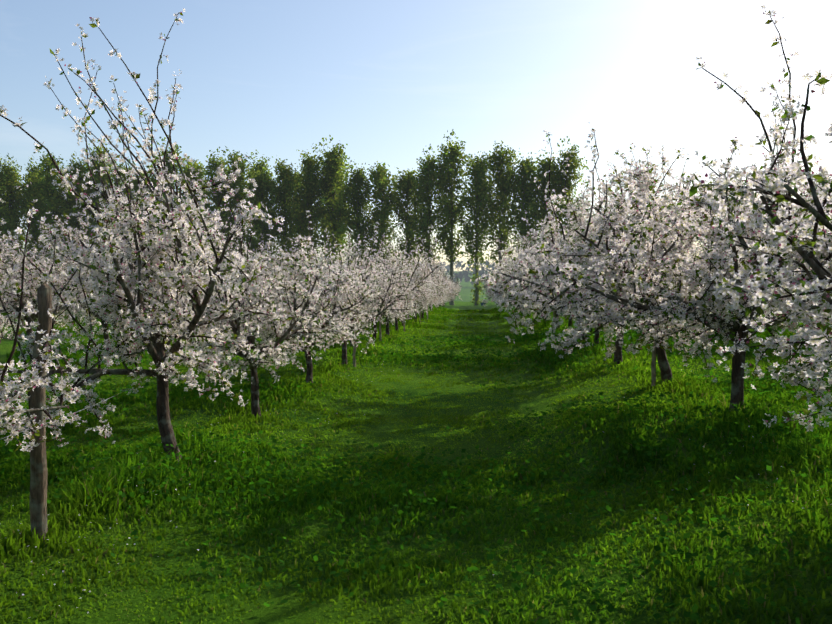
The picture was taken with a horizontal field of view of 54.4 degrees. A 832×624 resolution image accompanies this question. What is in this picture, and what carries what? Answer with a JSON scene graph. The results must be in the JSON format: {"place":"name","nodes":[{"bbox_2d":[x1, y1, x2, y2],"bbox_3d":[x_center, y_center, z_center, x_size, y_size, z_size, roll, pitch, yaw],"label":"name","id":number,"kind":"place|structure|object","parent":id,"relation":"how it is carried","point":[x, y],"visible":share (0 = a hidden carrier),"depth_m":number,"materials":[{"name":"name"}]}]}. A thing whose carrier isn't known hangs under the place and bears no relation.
{"place":"outdoors","nodes":[
{"label":"outdoors","id":0,"kind":"place"},
{"bbox_2d":[0,271,831,623],"bbox_3d":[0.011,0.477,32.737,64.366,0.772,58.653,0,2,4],"label":"grass","id":1,"kind":"structure","parent":0,"point":[778,451],"depth_m":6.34,"materials":[{"name":"green plant"}]},
{"bbox_2d":[0,158,8,262],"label":"poplar tree","id":2,"kind":"object","parent":1,"relation":"on","point":[1,193],"visible":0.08,"depth_m":85.42,"materials":[{"name":"green plant"}]},
{"bbox_2d":[0,167,20,268],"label":"poplar tree","id":3,"kind":"object","parent":1,"relation":"on","point":[0,230],"visible":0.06,"depth_m":89.23,"materials":[{"name":"green plant"}]},
{"bbox_2d":[0,231,21,292],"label":"apple tree","id":4,"kind":"object","parent":1,"relation":"on","point":[6,255],"visible":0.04,"depth_m":31.99,"materials":[{"name":"white plant"}]},
{"bbox_2d":[0,153,27,267],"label":"poplar tree","id":5,"kind":"object","parent":1,"relation":"on","point":[12,220],"visible":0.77,"depth_m":84.53,"materials":[{"name":"green plant"}]},
{"bbox_2d":[0,183,30,339],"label":"apple tree","id":6,"kind":"object","parent":1,"relation":"on","point":[2,336],"visible":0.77,"depth_m":12.27,"materials":[{"name":"white plant"}]},
{"bbox_2d":[10,171,51,264],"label":"poplar tree","id":7,"kind":"object","parent":1,"relation":"on","point":[32,192],"visible":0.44,"depth_m":84.42,"materials":[{"name":"green plant"}]},
{"bbox_2d":[19,155,48,258],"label":"poplar tree","id":8,"kind":"object","parent":1,"relation":"on","point":[34,168],"visible":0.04,"depth_m":89.39,"materials":[{"name":"green plant"}]},
{"bbox_2d":[0,249,69,342],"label":"apple tree","id":9,"kind":"object","parent":1,"relation":"on","point":[9,290],"visible":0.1,"depth_m":22.91,"materials":[{"name":"white plant"}]},
{"bbox_2d":[29,282,51,542],"bbox_3d":[-2.332,0.704,5.009,0.176,1.779,0.125,1,2,19],"label":"stake post","id":10,"kind":"object","parent":1,"relation":"on","point":[38,490],"visible":0.65,"depth_m":4.98,"materials":[{"name":"brown wood"}]},
{"bbox_2d":[46,389,129,423],"bbox_3d":[-2.439,0.699,6.021,0.113,0.031,2.134,0,2,-4],"label":"wire","id":11,"kind":"object","parent":10,"relation":"attached to","point":[102,401],"visible":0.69,"depth_m":6.40,"materials":[{"name":"silver metal"}]},
{"bbox_2d":[2,253,81,327],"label":"apple tree","id":12,"kind":"object","parent":1,"relation":"on","point":[66,322],"visible":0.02,"depth_m":25.99,"materials":[{"name":"white plant"}]},
{"bbox_2d":[25,151,69,263],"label":"poplar tree","id":13,"kind":"object","parent":1,"relation":"on","point":[54,197],"visible":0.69,"depth_m":83.16,"materials":[{"name":"green plant"}]},
{"bbox_2d":[0,199,104,451],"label":"apple tree","id":14,"kind":"object","parent":1,"relation":"on","point":[29,381],"visible":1,"depth_m":4.23,"materials":[{"name":"white plant"}]},
{"bbox_2d":[0,227,111,363],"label":"apple tree","id":15,"kind":"object","parent":1,"relation":"on","point":[38,282],"visible":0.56,"depth_m":14.97,"materials":[{"name":"white plant"}]},
{"bbox_2d":[56,173,72,259],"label":"poplar tree","id":16,"kind":"object","parent":1,"relation":"on","point":[66,212],"visible":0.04,"depth_m":88.64,"materials":[{"name":"green plant"}]},
{"bbox_2d":[57,152,95,258],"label":"poplar tree","id":17,"kind":"object","parent":1,"relation":"on","point":[73,220],"visible":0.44,"depth_m":83.82,"materials":[{"name":"green plant"}]},
{"bbox_2d":[79,136,119,255],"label":"poplar tree","id":18,"kind":"object","parent":1,"relation":"on","point":[96,198],"visible":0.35,"depth_m":83.33,"materials":[{"name":"green plant"}]},
{"bbox_2d":[31,215,183,353],"bbox_3d":[-7.107,-0.588,17.902,3.525,3.462,3.648,0,2,-3],"label":"apple tree","id":19,"kind":"object","parent":1,"relation":"on","point":[89,291],"visible":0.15,"depth_m":17.54,"materials":[{"name":"white plant"}]},
{"bbox_2d":[104,161,134,255],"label":"poplar tree","id":20,"kind":"object","parent":1,"relation":"on","point":[123,175],"visible":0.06,"depth_m":83.47,"materials":[{"name":"green plant"}]},
{"bbox_2d":[114,156,136,193],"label":"poplar tree","id":21,"kind":"object","parent":1,"relation":"on","point":[125,169],"visible":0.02,"depth_m":88.75,"materials":[{"name":"green plant"}]},
{"bbox_2d":[124,168,161,243],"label":"poplar tree","id":22,"kind":"object","parent":1,"relation":"on","point":[135,183],"visible":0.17,"depth_m":83.04,"materials":[{"name":"green plant"}]},
{"bbox_2d":[0,8,293,463],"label":"apple tree","id":23,"kind":"object","parent":1,"relation":"on","point":[145,270],"visible":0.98,"depth_m":6.87,"materials":[{"name":"white plant"}]},
{"bbox_2d":[92,201,219,329],"bbox_3d":[-6.786,-1.020,21.168,3.336,3.981,3.218,1,2,29],"label":"apple tree","id":24,"kind":"object","parent":1,"relation":"on","point":[172,253],"depth_m":20.99,"materials":[{"name":"white plant"}]},
{"bbox_2d":[145,135,192,242],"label":"poplar tree","id":25,"kind":"object","parent":1,"relation":"on","point":[168,164],"visible":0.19,"depth_m":82.98,"materials":[{"name":"green plant"}]},
{"bbox_2d":[178,158,207,238],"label":"poplar tree","id":26,"kind":"object","parent":1,"relation":"on","point":[184,170],"depth_m":88.47,"materials":[{"name":"green plant"}]},
{"bbox_2d":[178,162,212,243],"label":"poplar tree","id":27,"kind":"object","parent":1,"relation":"on","point":[194,172],"visible":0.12,"depth_m":83.68,"materials":[{"name":"green plant"}]},
{"bbox_2d":[181,249,236,323],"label":"apple tree","id":28,"kind":"object","parent":1,"relation":"on","point":[214,298],"visible":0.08,"depth_m":23.88,"materials":[{"name":"white plant"}]},
{"bbox_2d":[195,147,235,259],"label":"poplar tree","id":29,"kind":"object","parent":1,"relation":"on","point":[214,166],"visible":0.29,"depth_m":83.20,"materials":[{"name":"green plant"}]},
{"bbox_2d":[205,179,236,256],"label":"poplar tree","id":30,"kind":"object","parent":1,"relation":"on","point":[214,204],"visible":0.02,"depth_m":86.99,"materials":[{"name":"green plant"}]},
{"bbox_2d":[217,146,257,269],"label":"poplar tree","id":31,"kind":"object","parent":1,"relation":"on","point":[239,180],"visible":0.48,"depth_m":81.96,"materials":[{"name":"green plant"}]},
{"bbox_2d":[202,251,285,323],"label":"apple tree","id":32,"kind":"object","parent":1,"relation":"on","point":[254,253],"visible":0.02,"depth_m":26.94,"materials":[{"name":"white plant"}]},
{"bbox_2d":[136,184,360,417],"bbox_3d":[-2.142,-0.078,10.047,2.785,2.986,2.991,0,2,0],"label":"apple tree","id":33,"kind":"object","parent":1,"relation":"on","point":[295,313],"visible":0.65,"depth_m":9.98,"materials":[{"name":"white plant"}]},
{"bbox_2d":[219,217,293,302],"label":"apple tree","id":34,"kind":"object","parent":1,"relation":"on","point":[234,236],"visible":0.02,"depth_m":29.75,"materials":[{"name":"white plant"}]},
{"bbox_2d":[8,256,509,286],"bbox_3d":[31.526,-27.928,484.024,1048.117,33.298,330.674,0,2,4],"label":"treeline","id":35,"kind":"object","parent":1,"relation":"on","point":[462,274],"visible":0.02,"depth_m":329.49,"materials":[{"name":"green plant"}]},
{"bbox_2d":[245,150,276,257],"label":"poplar tree","id":36,"kind":"object","parent":1,"relation":"on","point":[261,165],"visible":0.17,"depth_m":87.34,"materials":[{"name":"green plant"}]},
{"bbox_2d":[241,167,285,265],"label":"poplar tree","id":37,"kind":"object","parent":1,"relation":"on","point":[265,182],"visible":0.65,"depth_m":81.91,"materials":[{"name":"green plant"}]},
{"bbox_2d":[264,158,301,272],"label":"poplar tree","id":38,"kind":"object","parent":1,"relation":"on","point":[285,180],"visible":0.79,"depth_m":82.07,"materials":[{"name":"green plant"}]},
{"bbox_2d":[283,168,315,266],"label":"poplar tree","id":39,"kind":"object","parent":1,"relation":"on","point":[298,176],"visible":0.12,"depth_m":87.23,"materials":[{"name":"green plant"}]},
{"bbox_2d":[229,234,382,382],"bbox_3d":[-1.702,-0.049,13.456,2.363,2.574,3.294,-3,4,-62],"label":"apple tree","id":40,"kind":"object","parent":1,"relation":"on","point":[351,282],"visible":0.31,"depth_m":12.96,"materials":[{"name":"white plant"}]},
{"bbox_2d":[291,144,331,267],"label":"poplar tree","id":41,"kind":"object","parent":1,"relation":"on","point":[310,168],"visible":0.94,"depth_m":81.92,"materials":[{"name":"green plant"}]},
{"bbox_2d":[303,135,353,264],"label":"poplar tree","id":42,"kind":"object","parent":1,"relation":"on","point":[334,162],"visible":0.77,"depth_m":82.09,"materials":[{"name":"green plant"}]},
{"bbox_2d":[319,149,352,264],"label":"poplar tree","id":43,"kind":"object","parent":1,"relation":"on","point":[338,204],"visible":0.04,"depth_m":87.39,"materials":[{"name":"green plant"}]},
{"bbox_2d":[269,210,432,365],"bbox_3d":[-1.417,-0.411,16.431,3.496,3.196,3.060,0,-2,-3],"label":"apple tree","id":44,"kind":"object","parent":1,"relation":"on","point":[379,298],"visible":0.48,"depth_m":16.15,"materials":[{"name":"white plant"}]},
{"bbox_2d":[290,222,411,347],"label":"apple tree","id":45,"kind":"object","parent":1,"relation":"on","point":[373,304],"visible":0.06,"depth_m":19.00,"materials":[{"name":"white plant"}]},
{"bbox_2d":[352,310,357,366],"bbox_3d":[-1.225,0.379,16.274,0.128,1.750,0.096,-1,2,-33],"label":"tree stake","id":46,"kind":"object","parent":1,"relation":"on","point":[353,355],"visible":0.35,"depth_m":16.26,"materials":[{"name":"brown wood"}]},
{"bbox_2d":[337,159,378,268],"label":"poplar tree","id":47,"kind":"object","parent":1,"relation":"on","point":[355,185],"visible":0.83,"depth_m":81.60,"materials":[{"name":"green plant"}]},
{"bbox_2d":[379,317,381,340],"bbox_3d":[-0.993,0.128,22.727,0.128,1.775,0.074,1,2,17],"label":"tree stake","id":48,"kind":"object","parent":1,"relation":"on","point":[380,329],"visible":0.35,"depth_m":22.71,"materials":[{"name":"brown wood"}]},
{"bbox_2d":[363,161,401,270],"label":"poplar tree","id":49,"kind":"object","parent":1,"relation":"on","point":[380,214],"visible":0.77,"depth_m":81.97,"materials":[{"name":"green plant"}]},
{"bbox_2d":[348,251,417,338],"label":"apple tree","id":50,"kind":"object","parent":1,"relation":"on","point":[394,314],"visible":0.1,"depth_m":22.55,"materials":[{"name":"white plant"}]},
{"bbox_2d":[335,230,440,334],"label":"apple tree","id":51,"kind":"object","parent":1,"relation":"on","point":[424,272],"visible":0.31,"depth_m":25.41,"materials":[{"name":"white plant"}]},
{"bbox_2d":[359,243,441,325],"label":"apple tree","id":52,"kind":"object","parent":1,"relation":"on","point":[417,309],"visible":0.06,"depth_m":31.44,"materials":[{"name":"white plant"}]},
{"bbox_2d":[364,229,440,330],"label":"apple tree","id":53,"kind":"object","parent":1,"relation":"on","point":[413,314],"visible":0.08,"depth_m":28.68,"materials":[{"name":"white plant"}]},
{"bbox_2d":[384,168,423,269],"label":"poplar tree","id":54,"kind":"object","parent":1,"relation":"on","point":[406,186],"visible":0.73,"depth_m":81.99,"materials":[{"name":"green plant"}]},
{"bbox_2d":[0,333,818,618],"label":"fallen petals","id":55,"kind":"object","parent":1,"relation":"on","point":[257,438],"visible":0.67,"depth_m":5.24,"materials":[{"name":"white plant"}]},
{"bbox_2d":[395,239,452,321],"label":"apple tree","id":56,"kind":"object","parent":1,"relation":"on","point":[441,279],"visible":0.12,"depth_m":37.85,"materials":[{"name":"white plant"}]},
{"bbox_2d":[409,144,447,305],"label":"poplar tree","id":57,"kind":"object","parent":1,"relation":"on","point":[424,183],"visible":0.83,"depth_m":81.31,"materials":[{"name":"green plant"}]},
{"bbox_2d":[407,262,449,319],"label":"apple tree","id":58,"kind":"object","parent":1,"relation":"on","point":[431,302],"visible":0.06,"depth_m":34.93,"materials":[{"name":"white plant"}]},
{"bbox_2d":[407,260,450,308],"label":"apple tree","id":59,"kind":"object","parent":1,"relation":"on","point":[438,267],"visible":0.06,"depth_m":49.95,"materials":[{"name":"white plant"}]},
{"bbox_2d":[412,260,451,318],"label":"apple tree","id":60,"kind":"object","parent":1,"relation":"on","point":[446,292],"visible":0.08,"depth_m":41.16,"materials":[{"name":"white plant"}]},
{"bbox_2d":[414,262,451,308],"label":"apple tree","id":61,"kind":"object","parent":1,"relation":"on","point":[441,284],"visible":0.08,"depth_m":43.89,"materials":[{"name":"white plant"}]},
{"bbox_2d":[426,258,453,308],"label":"apple tree","id":62,"kind":"object","parent":1,"relation":"on","point":[448,288],"visible":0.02,"depth_m":56.77,"materials":[{"name":"white plant"}]},
{"bbox_2d":[428,262,454,307],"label":"apple tree","id":63,"kind":"object","parent":1,"relation":"on","point":[437,304],"visible":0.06,"depth_m":59.17,"materials":[{"name":"white plant"}]},
{"bbox_2d":[439,286,461,304],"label":"apple tree","id":64,"kind":"object","parent":1,"relation":"on","point":[455,293],"visible":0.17,"depth_m":65.93,"materials":[{"name":"white plant"}]},
{"bbox_2d":[442,272,459,303],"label":"apple tree","id":65,"kind":"object","parent":1,"relation":"on","point":[453,288],"visible":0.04,"depth_m":63.66,"materials":[{"name":"white plant"}]},
{"bbox_2d":[442,276,460,306],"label":"apple tree","id":66,"kind":"object","parent":1,"relation":"on","point":[457,284],"visible":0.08,"depth_m":68.22,"materials":[{"name":"white plant"}]},
{"bbox_2d":[430,129,474,304],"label":"poplar tree","id":67,"kind":"object","parent":1,"relation":"on","point":[449,172],"visible":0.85,"depth_m":81.20,"materials":[{"name":"green plant"}]},
{"bbox_2d":[451,151,501,305],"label":"poplar tree","id":68,"kind":"object","parent":1,"relation":"on","point":[477,168],"visible":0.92,"depth_m":80.78,"materials":[{"name":"green plant"}]},
{"bbox_2d":[484,259,503,297],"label":"apple tree","id":69,"kind":"object","parent":1,"relation":"on","point":[493,280],"visible":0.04,"depth_m":60.32,"materials":[{"name":"white plant"}]},
{"bbox_2d":[477,140,521,303],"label":"poplar tree","id":70,"kind":"object","parent":1,"relation":"on","point":[501,176],"visible":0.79,"depth_m":80.49,"materials":[{"name":"green plant"}]},
{"bbox_2d":[493,239,517,307],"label":"apple tree","id":71,"kind":"object","parent":1,"relation":"on","point":[504,262],"visible":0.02,"depth_m":47.46,"materials":[{"name":"white plant"}]},
{"bbox_2d":[476,224,539,316],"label":"apple tree","id":72,"kind":"object","parent":1,"relation":"on","point":[521,247],"visible":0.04,"depth_m":39.58,"materials":[{"name":"white plant"}]},
{"bbox_2d":[486,243,542,313],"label":"apple tree","id":73,"kind":"object","parent":1,"relation":"on","point":[491,286],"visible":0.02,"depth_m":35.38,"materials":[{"name":"white plant"}]},
{"bbox_2d":[503,148,547,254],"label":"poplar tree","id":74,"kind":"object","parent":1,"relation":"on","point":[523,188],"visible":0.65,"depth_m":79.92,"materials":[{"name":"green plant"}]},
{"bbox_2d":[497,240,553,317],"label":"apple tree","id":75,"kind":"object","parent":1,"relation":"on","point":[520,286],"depth_m":33.06,"materials":[{"name":"white plant"}]},
{"bbox_2d":[494,230,558,321],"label":"apple tree","id":76,"kind":"object","parent":1,"relation":"on","point":[504,267],"visible":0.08,"depth_m":29.27,"materials":[{"name":"white plant"}]},
{"bbox_2d":[501,232,574,327],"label":"apple tree","id":77,"kind":"object","parent":1,"relation":"on","point":[527,289],"visible":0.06,"depth_m":26.74,"materials":[{"name":"white plant"}]},
{"bbox_2d":[525,147,570,244],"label":"poplar tree","id":78,"kind":"object","parent":1,"relation":"on","point":[542,178],"visible":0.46,"depth_m":80.69,"materials":[{"name":"green plant"}]},
{"bbox_2d":[533,248,571,326],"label":"apple tree","id":79,"kind":"object","parent":1,"relation":"on","point":[569,322],"depth_m":23.55,"materials":[{"name":"white plant"}]},
{"bbox_2d":[548,136,588,241],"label":"poplar tree","id":80,"kind":"object","parent":1,"relation":"on","point":[573,162],"visible":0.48,"depth_m":80.93,"materials":[{"name":"green plant"}]},
{"bbox_2d":[498,210,644,338],"bbox_3d":[4.022,-0.887,20.225,3.396,3.504,4.596,-10,2,-39],"label":"apple tree","id":81,"kind":"object","parent":1,"relation":"on","point":[525,274],"visible":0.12,"depth_m":20.18,"materials":[{"name":"white plant"}]},
{"bbox_2d":[546,242,644,343],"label":"apple tree","id":82,"kind":"object","parent":1,"relation":"on","point":[597,335],"visible":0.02,"depth_m":17.55,"materials":[{"name":"white plant"}]},
{"bbox_2d":[512,130,714,363],"bbox_3d":[3.482,-1.089,14.326,3.413,4.266,5.188,-3,-1,22],"label":"apple tree","id":83,"kind":"object","parent":1,"relation":"on","point":[577,238],"visible":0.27,"depth_m":14.02,"materials":[{"name":"white plant"}]},
{"bbox_2d":[470,143,800,383],"bbox_3d":[3.242,-0.649,10.694,3.910,3.599,4.180,-1,2,-30],"label":"apple tree","id":84,"kind":"object","parent":1,"relation":"on","point":[647,185],"visible":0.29,"depth_m":10.69,"materials":[{"name":"white plant"}]},
{"bbox_2d":[651,294,656,385],"bbox_3d":[3.289,0.219,11.114,0.114,1.922,0.084,0,2,4],"label":"tree stake","id":85,"kind":"object","parent":1,"relation":"on","point":[653,369],"visible":0.31,"depth_m":11.10,"materials":[{"name":"brown wood"}]},
{"bbox_2d":[494,5,831,410],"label":"apple tree","id":86,"kind":"object","parent":1,"relation":"on","point":[613,280],"visible":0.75,"depth_m":7.87,"materials":[{"name":"white plant"}]},
{"bbox_2d":[685,218,730,310],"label":"apple tree","id":87,"kind":"object","parent":1,"relation":"on","point":[699,251],"depth_m":26.92,"materials":[{"name":"white plant"}]},
{"bbox_2d":[695,180,725,254],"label":"poplar tree","id":88,"kind":"object","parent":1,"relation":"on","point":[714,196],"visible":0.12,"depth_m":81.38,"materials":[{"name":"green plant"}]},
{"bbox_2d":[697,240,768,319],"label":"apple tree","id":89,"kind":"object","parent":1,"relation":"on","point":[712,272],"visible":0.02,"depth_m":23.99,"materials":[{"name":"white plant"}]},
{"bbox_2d":[719,179,749,253],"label":"poplar tree","id":90,"kind":"object","parent":1,"relation":"on","point":[734,199],"visible":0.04,"depth_m":82.44,"materials":[{"name":"green plant"}]},
{"bbox_2d":[678,57,831,431],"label":"apple tree","id":91,"kind":"object","parent":1,"relation":"on","point":[812,247],"visible":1,"depth_m":4.51,"materials":[{"name":"white plant"}]},
{"bbox_2d":[712,236,808,330],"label":"apple tree","id":92,"kind":"object","parent":1,"relation":"on","point":[753,291],"depth_m":21.53,"materials":[{"name":"white plant"}]},
{"bbox_2d":[722,174,831,330],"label":"apple tree","id":93,"kind":"object","parent":1,"relation":"on","point":[775,288],"visible":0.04,"depth_m":18.96,"materials":[{"name":"white plant"}]},
{"bbox_2d":[812,171,831,221],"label":"poplar tree","id":94,"kind":"object","parent":1,"relation":"on","point":[823,182],"visible":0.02,"depth_m":82.16,"materials":[{"name":"green plant"}]},
{"bbox_2d":[0,0,831,270],"label":"sky","id":95,"kind":"structure","parent":0,"point":[387,80],"materials":[{"name":"blue"}]}
]}

